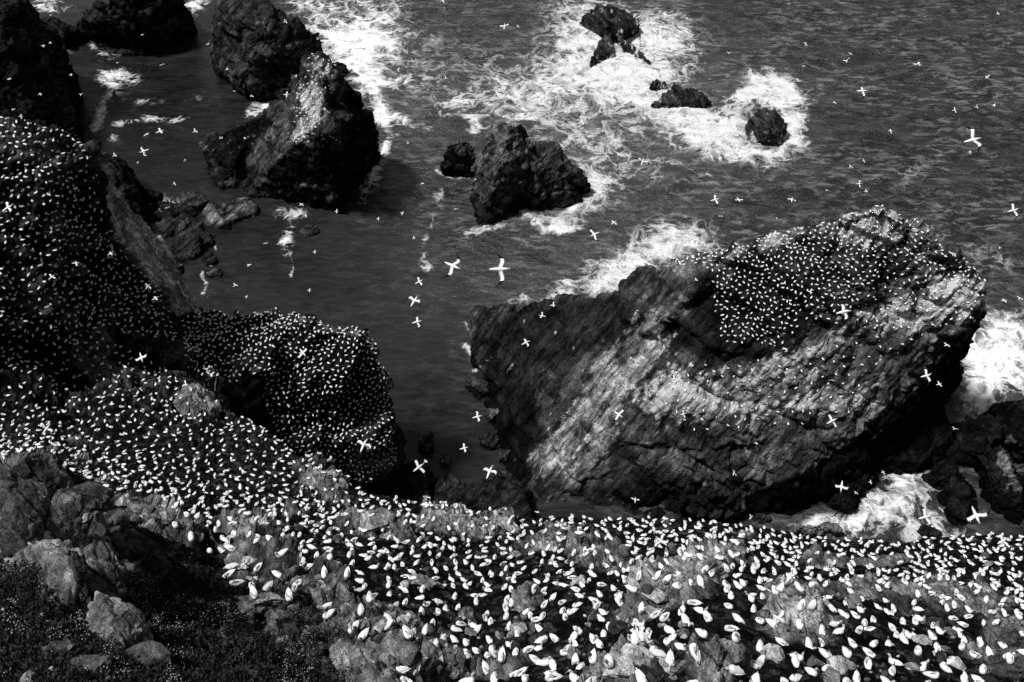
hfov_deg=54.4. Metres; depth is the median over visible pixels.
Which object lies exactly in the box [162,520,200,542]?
boulder
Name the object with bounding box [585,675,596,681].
nesting gannet
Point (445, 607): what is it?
nesting gannet
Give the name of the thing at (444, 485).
shore boulder
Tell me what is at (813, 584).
nesting gannet
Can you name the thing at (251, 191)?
shore boulder
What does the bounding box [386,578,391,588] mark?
nesting gannet
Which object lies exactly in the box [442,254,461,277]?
flying gannet
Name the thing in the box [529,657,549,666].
nesting gannet
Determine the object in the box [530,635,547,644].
nesting gannet
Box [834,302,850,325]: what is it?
flying gannet
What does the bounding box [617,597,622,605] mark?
nesting gannet
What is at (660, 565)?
nesting gannet
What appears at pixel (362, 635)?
nesting gannet
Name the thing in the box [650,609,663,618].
nesting gannet
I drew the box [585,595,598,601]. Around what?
nesting gannet
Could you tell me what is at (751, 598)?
nesting gannet
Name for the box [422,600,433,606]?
nesting gannet
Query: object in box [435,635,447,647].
nesting gannet
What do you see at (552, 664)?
nesting gannet
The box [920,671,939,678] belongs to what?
nesting gannet
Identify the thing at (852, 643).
nesting gannet
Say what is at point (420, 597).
nesting gannet
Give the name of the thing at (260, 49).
sea stack
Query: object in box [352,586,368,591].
nesting gannet
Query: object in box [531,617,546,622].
nesting gannet
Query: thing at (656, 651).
nesting gannet
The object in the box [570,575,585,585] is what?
boulder
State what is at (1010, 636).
boulder
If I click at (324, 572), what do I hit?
nesting gannet
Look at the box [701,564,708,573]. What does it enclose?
nesting gannet
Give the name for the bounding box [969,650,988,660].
nesting gannet
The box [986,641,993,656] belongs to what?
nesting gannet
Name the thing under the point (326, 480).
boulder
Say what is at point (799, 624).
nesting gannet
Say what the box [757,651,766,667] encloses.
nesting gannet
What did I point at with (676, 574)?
nesting gannet
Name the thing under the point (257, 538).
nesting gannet
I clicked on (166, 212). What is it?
shore boulder
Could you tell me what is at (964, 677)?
nesting gannet
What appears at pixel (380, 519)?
boulder
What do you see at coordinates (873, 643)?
nesting gannet
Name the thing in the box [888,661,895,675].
nesting gannet
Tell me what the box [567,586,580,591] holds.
nesting gannet
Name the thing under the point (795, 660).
nesting gannet
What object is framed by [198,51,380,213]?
sea stack
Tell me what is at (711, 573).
nesting gannet
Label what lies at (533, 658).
nesting gannet
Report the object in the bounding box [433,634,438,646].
nesting gannet
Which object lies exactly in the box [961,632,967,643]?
nesting gannet
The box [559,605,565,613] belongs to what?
nesting gannet
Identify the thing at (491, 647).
nesting gannet
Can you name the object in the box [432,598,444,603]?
nesting gannet
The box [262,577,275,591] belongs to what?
nesting gannet
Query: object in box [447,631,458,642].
nesting gannet
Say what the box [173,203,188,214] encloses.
shore boulder
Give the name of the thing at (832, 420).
flying gannet
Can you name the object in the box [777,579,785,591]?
nesting gannet
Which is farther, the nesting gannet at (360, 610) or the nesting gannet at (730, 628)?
the nesting gannet at (360, 610)
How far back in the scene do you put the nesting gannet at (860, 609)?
48.97 m
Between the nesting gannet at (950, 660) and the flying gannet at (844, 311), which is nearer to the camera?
the nesting gannet at (950, 660)
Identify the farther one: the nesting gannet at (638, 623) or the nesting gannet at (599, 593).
the nesting gannet at (599, 593)
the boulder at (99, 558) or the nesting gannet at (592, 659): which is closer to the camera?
the boulder at (99, 558)
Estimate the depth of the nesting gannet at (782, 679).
31.73 m
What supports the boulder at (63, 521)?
on the cliff slope
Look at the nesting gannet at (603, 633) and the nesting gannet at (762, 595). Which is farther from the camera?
the nesting gannet at (762, 595)
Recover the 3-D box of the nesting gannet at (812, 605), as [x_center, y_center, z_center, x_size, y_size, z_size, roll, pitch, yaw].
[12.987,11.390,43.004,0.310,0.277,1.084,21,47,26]
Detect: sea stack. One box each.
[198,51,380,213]
[208,0,348,102]
[469,205,988,524]
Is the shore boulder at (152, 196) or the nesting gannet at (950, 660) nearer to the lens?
the nesting gannet at (950, 660)
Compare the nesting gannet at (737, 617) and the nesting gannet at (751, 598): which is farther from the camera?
the nesting gannet at (751, 598)
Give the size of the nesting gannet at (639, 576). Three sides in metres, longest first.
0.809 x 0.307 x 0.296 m
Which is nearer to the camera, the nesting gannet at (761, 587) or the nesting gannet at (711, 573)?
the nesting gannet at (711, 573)
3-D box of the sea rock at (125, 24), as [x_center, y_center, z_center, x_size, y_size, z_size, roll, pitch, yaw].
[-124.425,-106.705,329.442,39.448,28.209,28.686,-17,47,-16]
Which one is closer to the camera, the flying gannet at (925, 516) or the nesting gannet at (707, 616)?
the nesting gannet at (707, 616)
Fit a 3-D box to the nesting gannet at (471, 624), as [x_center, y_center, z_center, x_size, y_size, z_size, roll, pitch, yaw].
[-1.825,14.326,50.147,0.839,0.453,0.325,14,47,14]
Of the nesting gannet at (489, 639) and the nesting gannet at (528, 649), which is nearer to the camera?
the nesting gannet at (528, 649)
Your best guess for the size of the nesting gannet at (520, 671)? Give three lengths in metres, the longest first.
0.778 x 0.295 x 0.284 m
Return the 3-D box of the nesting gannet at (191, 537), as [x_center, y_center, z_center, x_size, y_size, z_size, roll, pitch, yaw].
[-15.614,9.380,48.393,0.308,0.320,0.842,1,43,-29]
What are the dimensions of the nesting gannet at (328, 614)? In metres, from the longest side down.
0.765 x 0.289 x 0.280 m
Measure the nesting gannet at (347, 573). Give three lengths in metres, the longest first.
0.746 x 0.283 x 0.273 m
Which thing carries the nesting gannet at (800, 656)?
on the cliff slope
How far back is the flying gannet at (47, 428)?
74.69 m
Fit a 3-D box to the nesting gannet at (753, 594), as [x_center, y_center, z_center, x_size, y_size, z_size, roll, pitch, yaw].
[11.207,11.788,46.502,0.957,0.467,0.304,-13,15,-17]
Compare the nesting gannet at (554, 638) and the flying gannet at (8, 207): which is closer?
the nesting gannet at (554, 638)
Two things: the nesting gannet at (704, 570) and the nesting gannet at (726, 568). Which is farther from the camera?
the nesting gannet at (726, 568)
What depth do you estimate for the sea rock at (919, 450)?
203.98 m
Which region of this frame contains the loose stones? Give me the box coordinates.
[0,431,1023,681]
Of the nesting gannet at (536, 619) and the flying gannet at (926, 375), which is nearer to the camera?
the nesting gannet at (536, 619)
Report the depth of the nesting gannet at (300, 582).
42.11 m
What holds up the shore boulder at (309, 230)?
in the sea
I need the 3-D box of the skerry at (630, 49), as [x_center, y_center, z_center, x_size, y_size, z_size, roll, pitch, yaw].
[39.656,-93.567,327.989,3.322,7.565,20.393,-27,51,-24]
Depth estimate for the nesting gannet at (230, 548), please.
45.08 m
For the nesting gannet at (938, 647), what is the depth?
42.96 m
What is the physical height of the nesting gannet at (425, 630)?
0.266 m
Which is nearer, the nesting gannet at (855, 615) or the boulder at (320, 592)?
the boulder at (320, 592)
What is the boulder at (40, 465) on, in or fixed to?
on the cliff slope
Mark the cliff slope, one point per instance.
(158, 263)
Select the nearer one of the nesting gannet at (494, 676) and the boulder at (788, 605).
the nesting gannet at (494, 676)
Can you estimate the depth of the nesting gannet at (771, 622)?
38.93 m
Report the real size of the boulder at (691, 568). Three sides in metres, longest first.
5.236 x 2.315 x 1.797 m
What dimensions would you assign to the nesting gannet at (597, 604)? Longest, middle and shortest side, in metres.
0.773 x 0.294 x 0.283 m
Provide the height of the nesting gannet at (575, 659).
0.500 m
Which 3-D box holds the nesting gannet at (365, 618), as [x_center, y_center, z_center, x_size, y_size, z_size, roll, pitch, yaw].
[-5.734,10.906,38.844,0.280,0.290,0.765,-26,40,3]
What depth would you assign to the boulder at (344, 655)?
32.49 m
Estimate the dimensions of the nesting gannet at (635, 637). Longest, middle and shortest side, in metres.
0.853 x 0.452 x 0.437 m
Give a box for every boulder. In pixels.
[0,448,59,504]
[0,463,10,479]
[0,481,52,575]
[41,638,74,654]
[44,488,84,546]
[69,551,91,611]
[71,653,111,673]
[73,482,114,519]
[82,539,126,600]
[86,591,153,649]
[95,473,111,483]
[103,508,143,525]
[108,528,170,579]
[127,502,176,523]
[144,189,162,203]
[148,201,176,222]
[156,212,195,239]
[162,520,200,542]
[169,230,202,262]
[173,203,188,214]
[173,383,219,415]
[176,191,207,216]
[183,218,204,230]
[196,230,216,249]
[200,197,259,229]
[201,251,218,266]
[206,268,222,277]
[216,177,238,189]
[223,552,256,568]
[236,592,284,615]
[239,185,258,197]
[256,190,284,198]
[265,608,299,641]
[286,575,330,605]
[299,224,318,236]
[311,468,348,490]
[329,640,396,671]
[360,506,401,537]
[409,573,441,588]
[414,636,442,657]
[415,509,488,538]
[417,430,433,454]
[422,467,433,478]
[434,474,459,498]
[439,455,450,466]
[458,606,477,623]
[465,380,489,399]
[479,432,499,450]
[485,408,499,422]
[489,515,518,529]
[498,449,511,464]
[498,470,511,478]
[511,581,544,611]
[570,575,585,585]
[600,643,677,681]
[616,610,630,622]
[644,605,663,618]
[652,554,732,586]
[752,513,770,523]
[760,643,784,663]
[762,592,829,630]
[826,655,855,674]
[853,553,911,568]
[917,523,941,537]
[928,580,970,596]
[985,657,1023,679]
[990,623,1023,648]
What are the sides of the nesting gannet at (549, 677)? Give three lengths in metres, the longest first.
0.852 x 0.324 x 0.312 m
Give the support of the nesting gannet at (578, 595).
on the cliff slope
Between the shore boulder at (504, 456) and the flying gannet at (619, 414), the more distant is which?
the shore boulder at (504, 456)
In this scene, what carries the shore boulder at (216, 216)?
in the sea
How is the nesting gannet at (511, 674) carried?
on the cliff slope
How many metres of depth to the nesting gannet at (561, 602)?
51.12 m
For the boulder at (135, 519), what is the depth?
47.79 m
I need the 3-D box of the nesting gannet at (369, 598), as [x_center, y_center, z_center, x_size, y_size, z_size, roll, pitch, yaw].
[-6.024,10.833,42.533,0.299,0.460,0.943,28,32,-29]
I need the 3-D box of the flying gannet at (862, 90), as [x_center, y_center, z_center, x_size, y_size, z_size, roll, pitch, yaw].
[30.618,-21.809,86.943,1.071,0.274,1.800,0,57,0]
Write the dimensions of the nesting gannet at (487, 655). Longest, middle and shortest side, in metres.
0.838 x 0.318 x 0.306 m
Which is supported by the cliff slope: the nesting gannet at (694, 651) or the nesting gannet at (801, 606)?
the nesting gannet at (694, 651)
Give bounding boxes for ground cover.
[0,556,349,681]
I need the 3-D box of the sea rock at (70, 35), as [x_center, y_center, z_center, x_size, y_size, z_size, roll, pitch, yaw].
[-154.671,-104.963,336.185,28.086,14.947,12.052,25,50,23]
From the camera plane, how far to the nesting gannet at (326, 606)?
41.64 m
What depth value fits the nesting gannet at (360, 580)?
53.12 m
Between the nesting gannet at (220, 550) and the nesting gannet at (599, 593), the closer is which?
the nesting gannet at (220, 550)
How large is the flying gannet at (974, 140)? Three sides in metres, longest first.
1.800 x 1.070 x 0.345 m
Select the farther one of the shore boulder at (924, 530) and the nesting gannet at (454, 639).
the shore boulder at (924, 530)
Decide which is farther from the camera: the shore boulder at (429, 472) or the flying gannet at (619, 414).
the shore boulder at (429, 472)
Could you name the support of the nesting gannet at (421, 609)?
on the cliff slope
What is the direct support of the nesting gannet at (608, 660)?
on the boulder at (626, 657)
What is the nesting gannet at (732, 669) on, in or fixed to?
on the cliff slope
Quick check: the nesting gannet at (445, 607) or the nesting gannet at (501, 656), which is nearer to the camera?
the nesting gannet at (501, 656)
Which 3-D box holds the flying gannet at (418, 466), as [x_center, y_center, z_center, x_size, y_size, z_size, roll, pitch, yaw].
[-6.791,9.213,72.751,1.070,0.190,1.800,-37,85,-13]
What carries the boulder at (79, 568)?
on the cliff slope
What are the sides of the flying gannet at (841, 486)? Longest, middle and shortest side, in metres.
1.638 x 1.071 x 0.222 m
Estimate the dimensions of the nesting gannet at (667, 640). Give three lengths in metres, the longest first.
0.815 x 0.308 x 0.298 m
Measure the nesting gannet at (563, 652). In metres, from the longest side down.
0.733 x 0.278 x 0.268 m
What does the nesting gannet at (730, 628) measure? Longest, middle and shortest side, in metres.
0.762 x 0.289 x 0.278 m
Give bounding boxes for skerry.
[579,3,639,43]
[589,33,614,67]
[617,39,650,64]
[649,79,666,90]
[651,84,712,108]
[743,108,787,145]
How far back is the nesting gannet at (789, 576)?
48.30 m
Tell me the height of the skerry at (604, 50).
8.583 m
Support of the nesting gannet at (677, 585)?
on the cliff slope
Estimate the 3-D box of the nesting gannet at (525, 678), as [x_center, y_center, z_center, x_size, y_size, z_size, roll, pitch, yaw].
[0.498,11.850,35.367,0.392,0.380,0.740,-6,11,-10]
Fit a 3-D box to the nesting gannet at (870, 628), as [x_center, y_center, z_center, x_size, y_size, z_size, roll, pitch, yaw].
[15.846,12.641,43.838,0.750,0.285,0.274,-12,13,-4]
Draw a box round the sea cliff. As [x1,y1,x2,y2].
[0,0,151,229]
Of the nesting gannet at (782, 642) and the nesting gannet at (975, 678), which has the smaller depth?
the nesting gannet at (782, 642)
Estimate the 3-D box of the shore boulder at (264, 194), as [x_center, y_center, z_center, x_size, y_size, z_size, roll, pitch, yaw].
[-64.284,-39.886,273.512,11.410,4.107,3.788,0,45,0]
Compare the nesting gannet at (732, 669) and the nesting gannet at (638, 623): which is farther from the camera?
the nesting gannet at (638, 623)
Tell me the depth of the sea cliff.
274.11 m
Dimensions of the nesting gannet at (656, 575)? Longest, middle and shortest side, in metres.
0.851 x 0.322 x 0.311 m
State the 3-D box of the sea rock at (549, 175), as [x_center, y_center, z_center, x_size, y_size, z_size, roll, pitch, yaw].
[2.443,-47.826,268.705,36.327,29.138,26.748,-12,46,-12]
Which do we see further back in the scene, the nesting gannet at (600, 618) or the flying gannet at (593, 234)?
the flying gannet at (593, 234)
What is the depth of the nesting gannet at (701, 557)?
49.50 m
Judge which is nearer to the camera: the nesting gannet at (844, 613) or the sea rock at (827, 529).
the nesting gannet at (844, 613)
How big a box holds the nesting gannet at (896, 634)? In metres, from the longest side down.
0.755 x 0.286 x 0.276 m
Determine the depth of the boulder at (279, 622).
35.78 m
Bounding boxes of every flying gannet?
[0,201,13,215]
[34,423,53,436]
[133,350,147,361]
[138,142,152,156]
[296,346,306,358]
[352,438,371,455]
[403,295,419,307]
[411,459,424,477]
[413,315,422,329]
[414,276,422,286]
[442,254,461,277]
[459,442,467,455]
[470,409,482,424]
[478,465,496,478]
[490,252,510,287]
[589,227,600,241]
[611,407,623,420]
[654,533,670,551]
[711,193,718,205]
[770,601,787,624]
[824,413,836,430]
[832,479,850,493]
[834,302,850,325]
[857,85,867,97]
[918,505,931,528]
[921,367,931,385]
[960,507,990,525]
[964,125,982,152]
[993,534,1008,551]
[1007,201,1018,220]
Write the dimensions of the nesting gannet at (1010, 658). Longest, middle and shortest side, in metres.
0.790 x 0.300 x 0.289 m
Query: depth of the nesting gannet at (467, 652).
42.65 m
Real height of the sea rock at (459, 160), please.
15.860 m
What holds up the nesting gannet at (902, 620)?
on the cliff slope
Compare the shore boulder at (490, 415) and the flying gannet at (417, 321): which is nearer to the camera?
the flying gannet at (417, 321)
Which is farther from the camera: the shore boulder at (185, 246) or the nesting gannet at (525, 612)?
the shore boulder at (185, 246)
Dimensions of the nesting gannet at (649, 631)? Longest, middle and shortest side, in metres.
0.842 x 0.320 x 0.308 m
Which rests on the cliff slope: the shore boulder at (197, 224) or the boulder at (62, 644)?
the boulder at (62, 644)
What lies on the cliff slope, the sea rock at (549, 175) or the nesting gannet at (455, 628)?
the nesting gannet at (455, 628)
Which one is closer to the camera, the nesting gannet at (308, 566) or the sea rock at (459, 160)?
the nesting gannet at (308, 566)
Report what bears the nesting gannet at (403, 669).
on the cliff slope
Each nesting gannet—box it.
[172,521,178,527]
[188,528,194,541]
[199,530,203,541]
[215,545,224,552]
[219,544,235,551]
[222,567,238,577]
[224,562,242,569]
[229,579,250,586]
[250,581,257,598]
[253,535,260,543]
[254,560,263,571]
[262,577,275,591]
[269,569,282,577]
[275,546,291,557]
[285,584,292,601]
[291,581,298,592]
[293,579,302,585]
[296,548,302,564]
[304,563,313,571]
[321,562,327,578]
[322,602,331,609]
[323,606,338,619]
[325,547,332,559]
[344,562,349,578]
[347,615,362,634]
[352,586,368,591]
[355,578,364,583]
[357,599,363,615]
[357,623,371,640]
[363,614,369,628]
[366,587,374,602]
[381,609,395,624]
[381,616,396,632]
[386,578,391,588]
[388,600,392,611]
[393,599,399,609]
[396,666,415,674]
[400,620,412,639]
[400,676,412,681]
[402,596,407,605]
[403,585,408,593]
[411,624,417,635]
[413,656,422,675]
[414,595,424,599]
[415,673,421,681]
[419,603,424,615]
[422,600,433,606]
[422,620,428,635]
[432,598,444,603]
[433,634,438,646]
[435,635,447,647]
[436,607,441,614]
[437,651,443,675]
[443,602,448,610]
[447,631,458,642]
[450,667,460,679]
[451,625,464,631]
[456,621,470,626]
[457,672,477,681]
[463,636,469,645]
[463,648,471,658]
[467,619,476,627]
[470,645,480,653]
[473,622,482,632]
[481,655,489,674]
[482,614,486,621]
[484,652,495,658]
[485,633,492,643]
[488,615,493,624]
[489,643,495,651]
[490,671,497,681]
[498,641,505,662]
[503,609,508,619]
[509,596,513,607]
[509,669,529,676]
[512,645,518,654]
[514,630,520,636]
[514,664,531,676]
[521,672,530,681]
[522,608,529,615]
[522,644,537,653]
[525,652,539,661]
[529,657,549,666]
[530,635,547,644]
[531,584,536,593]
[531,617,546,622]
[533,621,542,631]
[534,642,543,650]
[540,610,545,617]
[540,670,558,674]
[541,597,549,608]
[545,656,556,670]
[545,673,564,681]
[546,631,559,642]
[558,599,568,604]
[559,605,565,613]
[560,649,566,655]
[562,612,567,620]
[566,607,581,614]
[566,669,578,681]
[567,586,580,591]
[568,638,577,645]
[570,624,582,634]
[570,626,578,638]
[571,592,585,597]
[572,601,585,607]
[572,649,579,664]
[576,659,585,669]
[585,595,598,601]
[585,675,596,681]
[588,629,593,642]
[589,643,596,664]
[593,600,602,609]
[594,635,603,647]
[595,588,602,596]
[595,606,610,614]
[595,611,604,621]
[601,627,606,636]
[603,650,613,668]
[616,590,622,597]
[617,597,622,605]
[620,583,637,591]
[624,625,644,632]
[626,618,645,626]
[631,625,645,644]
[632,662,647,681]
[636,566,641,580]
[636,625,655,645]
[638,598,644,614]
[645,627,652,637]
[649,645,666,656]
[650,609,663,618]
[652,568,662,580]
[658,561,663,571]
[659,609,672,621]
[660,623,675,633]
[662,571,673,583]
[663,630,680,645]
[665,644,677,666]
[669,580,682,588]
[670,641,686,650]
[671,571,680,576]
[678,600,685,614]
[678,607,693,627]
[682,553,686,560]
[687,599,702,605]
[689,605,708,613]
[689,643,700,665]
[691,626,707,637]
[695,552,704,560]
[697,571,704,590]
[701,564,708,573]
[701,606,712,621]
[708,569,714,576]
[721,560,729,572]
[721,602,733,608]
[721,664,749,676]
[722,580,730,587]
[724,580,729,592]
[724,625,743,631]
[728,588,733,599]
[729,610,745,624]
[730,577,742,588]
[732,628,739,642]
[733,572,744,578]
[738,576,747,586]
[744,591,760,596]
[747,591,754,601]
[749,666,759,681]
[750,660,761,668]
[751,599,756,612]
[755,584,765,590]
[755,617,764,623]
[756,635,763,652]
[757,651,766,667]
[760,588,764,598]
[761,615,780,627]
[771,582,778,594]
[771,635,788,645]
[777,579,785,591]
[779,674,788,681]
[785,651,804,660]
[787,568,791,581]
[789,673,804,681]
[791,577,803,591]
[791,651,798,667]
[796,615,803,629]
[797,596,805,611]
[801,665,818,676]
[805,631,816,648]
[808,596,817,611]
[809,581,820,587]
[814,644,831,657]
[817,634,825,646]
[819,622,825,634]
[822,664,831,671]
[823,594,829,605]
[826,612,833,621]
[827,604,837,611]
[828,620,842,626]
[830,622,844,634]
[834,605,849,618]
[841,643,851,657]
[843,674,855,681]
[846,634,857,648]
[847,608,860,619]
[853,666,860,681]
[855,604,868,612]
[855,623,863,633]
[858,643,875,657]
[861,616,867,626]
[863,626,879,630]
[864,657,871,669]
[869,639,878,647]
[870,614,876,622]
[877,672,896,681]
[885,637,896,647]
[885,653,908,667]
[886,620,895,631]
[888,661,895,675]
[893,628,898,637]
[899,628,907,643]
[900,614,905,624]
[903,628,912,638]
[912,614,918,624]
[914,642,921,655]
[920,658,929,670]
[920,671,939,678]
[926,626,936,639]
[933,623,946,634]
[934,642,940,652]
[940,662,952,672]
[947,656,954,663]
[957,631,968,641]
[958,642,964,650]
[960,668,967,681]
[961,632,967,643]
[967,671,984,681]
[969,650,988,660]
[977,633,983,646]
[979,661,986,673]
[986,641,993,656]
[995,640,1007,648]
[1003,652,1016,658]
[1006,650,1013,663]
[1012,648,1023,654]
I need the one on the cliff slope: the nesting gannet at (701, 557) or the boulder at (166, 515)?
the boulder at (166, 515)
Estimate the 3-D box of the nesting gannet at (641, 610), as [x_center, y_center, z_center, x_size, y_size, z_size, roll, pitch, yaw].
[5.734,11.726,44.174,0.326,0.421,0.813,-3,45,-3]
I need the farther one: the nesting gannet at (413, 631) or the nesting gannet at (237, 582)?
the nesting gannet at (413, 631)
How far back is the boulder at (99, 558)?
29.20 m
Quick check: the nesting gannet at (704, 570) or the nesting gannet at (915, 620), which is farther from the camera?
the nesting gannet at (915, 620)
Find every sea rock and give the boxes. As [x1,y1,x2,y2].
[40,16,90,48]
[76,0,197,51]
[374,460,540,518]
[440,141,475,177]
[469,122,590,224]
[780,522,842,538]
[825,412,960,513]
[936,398,1023,525]
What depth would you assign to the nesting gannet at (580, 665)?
35.67 m
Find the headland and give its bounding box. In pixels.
[191,307,407,491]
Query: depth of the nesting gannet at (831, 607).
49.09 m
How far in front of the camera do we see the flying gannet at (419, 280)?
105.35 m
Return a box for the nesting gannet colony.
[0,53,1023,639]
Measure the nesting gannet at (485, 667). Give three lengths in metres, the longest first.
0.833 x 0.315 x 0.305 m
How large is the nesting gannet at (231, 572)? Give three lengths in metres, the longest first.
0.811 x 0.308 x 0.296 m
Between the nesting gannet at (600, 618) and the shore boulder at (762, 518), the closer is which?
the nesting gannet at (600, 618)
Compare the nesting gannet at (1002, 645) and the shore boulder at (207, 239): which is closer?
the nesting gannet at (1002, 645)
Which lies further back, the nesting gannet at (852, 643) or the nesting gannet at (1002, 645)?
the nesting gannet at (1002, 645)
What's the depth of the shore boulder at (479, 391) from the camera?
220.93 m
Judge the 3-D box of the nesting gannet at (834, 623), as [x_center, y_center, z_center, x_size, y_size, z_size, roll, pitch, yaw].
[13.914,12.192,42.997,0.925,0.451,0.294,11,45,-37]
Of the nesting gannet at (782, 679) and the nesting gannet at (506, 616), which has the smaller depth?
the nesting gannet at (782, 679)
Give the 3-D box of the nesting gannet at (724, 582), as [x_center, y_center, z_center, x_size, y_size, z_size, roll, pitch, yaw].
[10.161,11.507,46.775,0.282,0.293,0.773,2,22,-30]
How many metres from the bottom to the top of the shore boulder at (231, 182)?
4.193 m
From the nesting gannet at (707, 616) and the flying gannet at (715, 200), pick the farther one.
the flying gannet at (715, 200)
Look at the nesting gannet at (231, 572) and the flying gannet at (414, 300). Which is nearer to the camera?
the nesting gannet at (231, 572)
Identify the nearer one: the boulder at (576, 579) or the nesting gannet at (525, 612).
the nesting gannet at (525, 612)
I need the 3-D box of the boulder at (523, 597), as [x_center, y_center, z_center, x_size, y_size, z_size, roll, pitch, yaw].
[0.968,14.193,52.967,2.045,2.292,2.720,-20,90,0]
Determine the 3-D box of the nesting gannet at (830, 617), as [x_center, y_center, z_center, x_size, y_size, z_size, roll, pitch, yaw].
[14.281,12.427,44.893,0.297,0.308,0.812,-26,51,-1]
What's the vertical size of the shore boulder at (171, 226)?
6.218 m
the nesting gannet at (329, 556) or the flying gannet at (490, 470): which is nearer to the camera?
the nesting gannet at (329, 556)
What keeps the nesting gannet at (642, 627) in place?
on the cliff slope
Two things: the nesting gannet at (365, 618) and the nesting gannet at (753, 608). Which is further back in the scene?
the nesting gannet at (753, 608)
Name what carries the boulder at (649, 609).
on the cliff slope
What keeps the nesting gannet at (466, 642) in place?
on the cliff slope
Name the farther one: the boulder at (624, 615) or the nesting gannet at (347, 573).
the boulder at (624, 615)
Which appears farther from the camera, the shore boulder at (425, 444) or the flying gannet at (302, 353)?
the shore boulder at (425, 444)
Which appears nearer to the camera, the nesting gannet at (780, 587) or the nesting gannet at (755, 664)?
the nesting gannet at (755, 664)
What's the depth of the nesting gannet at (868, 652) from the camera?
38.58 m
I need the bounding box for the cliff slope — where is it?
[0,117,1023,681]
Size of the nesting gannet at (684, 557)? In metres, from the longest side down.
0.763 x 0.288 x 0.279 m
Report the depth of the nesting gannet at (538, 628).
45.64 m
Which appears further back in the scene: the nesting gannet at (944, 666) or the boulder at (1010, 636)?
the boulder at (1010, 636)
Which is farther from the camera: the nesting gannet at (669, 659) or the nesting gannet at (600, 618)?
the nesting gannet at (600, 618)
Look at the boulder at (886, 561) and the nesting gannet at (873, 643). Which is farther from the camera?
the boulder at (886, 561)
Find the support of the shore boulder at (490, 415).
in the sea
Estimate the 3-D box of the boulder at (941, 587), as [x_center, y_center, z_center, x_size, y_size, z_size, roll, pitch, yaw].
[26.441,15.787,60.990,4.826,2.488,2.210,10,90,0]
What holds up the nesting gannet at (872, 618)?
on the cliff slope
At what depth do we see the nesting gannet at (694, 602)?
42.26 m
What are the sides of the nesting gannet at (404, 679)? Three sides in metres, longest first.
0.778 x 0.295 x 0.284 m
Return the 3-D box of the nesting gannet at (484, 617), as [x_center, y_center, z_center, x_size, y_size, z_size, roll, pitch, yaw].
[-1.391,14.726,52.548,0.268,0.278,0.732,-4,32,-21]
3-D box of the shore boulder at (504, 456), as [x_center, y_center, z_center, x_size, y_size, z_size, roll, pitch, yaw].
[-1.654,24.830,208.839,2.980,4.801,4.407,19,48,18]
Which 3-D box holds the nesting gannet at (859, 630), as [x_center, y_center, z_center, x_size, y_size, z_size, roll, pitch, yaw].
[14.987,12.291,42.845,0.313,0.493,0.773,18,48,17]
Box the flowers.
[0,557,352,681]
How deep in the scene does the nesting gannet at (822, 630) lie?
41.04 m
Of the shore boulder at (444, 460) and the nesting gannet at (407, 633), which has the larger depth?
the shore boulder at (444, 460)
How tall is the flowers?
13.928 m
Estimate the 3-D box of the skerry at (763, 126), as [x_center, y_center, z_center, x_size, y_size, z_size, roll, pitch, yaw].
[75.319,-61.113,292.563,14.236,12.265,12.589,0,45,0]
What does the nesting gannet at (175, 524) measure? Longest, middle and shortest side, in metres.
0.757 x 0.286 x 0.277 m
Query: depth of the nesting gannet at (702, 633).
36.18 m
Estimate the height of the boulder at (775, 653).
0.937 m
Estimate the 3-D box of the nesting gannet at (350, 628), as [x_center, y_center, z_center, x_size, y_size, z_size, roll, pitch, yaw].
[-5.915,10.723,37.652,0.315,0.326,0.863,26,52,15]
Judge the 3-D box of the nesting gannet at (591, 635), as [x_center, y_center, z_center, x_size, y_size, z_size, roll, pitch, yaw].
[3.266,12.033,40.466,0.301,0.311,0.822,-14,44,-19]
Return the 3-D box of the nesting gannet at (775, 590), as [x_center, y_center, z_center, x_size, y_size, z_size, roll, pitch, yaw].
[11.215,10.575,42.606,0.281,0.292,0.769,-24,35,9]
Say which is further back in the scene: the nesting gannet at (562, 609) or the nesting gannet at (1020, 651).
the nesting gannet at (562, 609)
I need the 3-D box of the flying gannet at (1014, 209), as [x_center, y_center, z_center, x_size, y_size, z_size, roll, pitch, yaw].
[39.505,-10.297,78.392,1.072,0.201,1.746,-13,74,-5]
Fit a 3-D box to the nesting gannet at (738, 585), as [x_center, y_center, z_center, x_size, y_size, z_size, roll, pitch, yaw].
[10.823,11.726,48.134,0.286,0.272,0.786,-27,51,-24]
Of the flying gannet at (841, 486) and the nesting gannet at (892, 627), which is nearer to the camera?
the nesting gannet at (892, 627)
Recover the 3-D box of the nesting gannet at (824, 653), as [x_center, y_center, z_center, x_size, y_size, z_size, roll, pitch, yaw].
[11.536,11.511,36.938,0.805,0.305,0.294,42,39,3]
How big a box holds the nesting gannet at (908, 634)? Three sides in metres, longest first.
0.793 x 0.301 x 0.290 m
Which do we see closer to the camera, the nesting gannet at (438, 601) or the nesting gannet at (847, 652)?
the nesting gannet at (847, 652)
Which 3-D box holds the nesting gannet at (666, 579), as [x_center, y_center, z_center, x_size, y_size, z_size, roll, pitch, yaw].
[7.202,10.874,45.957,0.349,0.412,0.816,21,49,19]
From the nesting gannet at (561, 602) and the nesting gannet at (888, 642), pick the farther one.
the nesting gannet at (561, 602)
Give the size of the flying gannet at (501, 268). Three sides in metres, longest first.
1.800 x 1.071 x 0.274 m
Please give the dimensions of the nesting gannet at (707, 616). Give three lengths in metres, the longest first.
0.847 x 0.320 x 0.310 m
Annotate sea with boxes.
[29,0,1023,542]
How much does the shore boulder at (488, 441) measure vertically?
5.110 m
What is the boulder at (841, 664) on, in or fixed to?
on the cliff slope

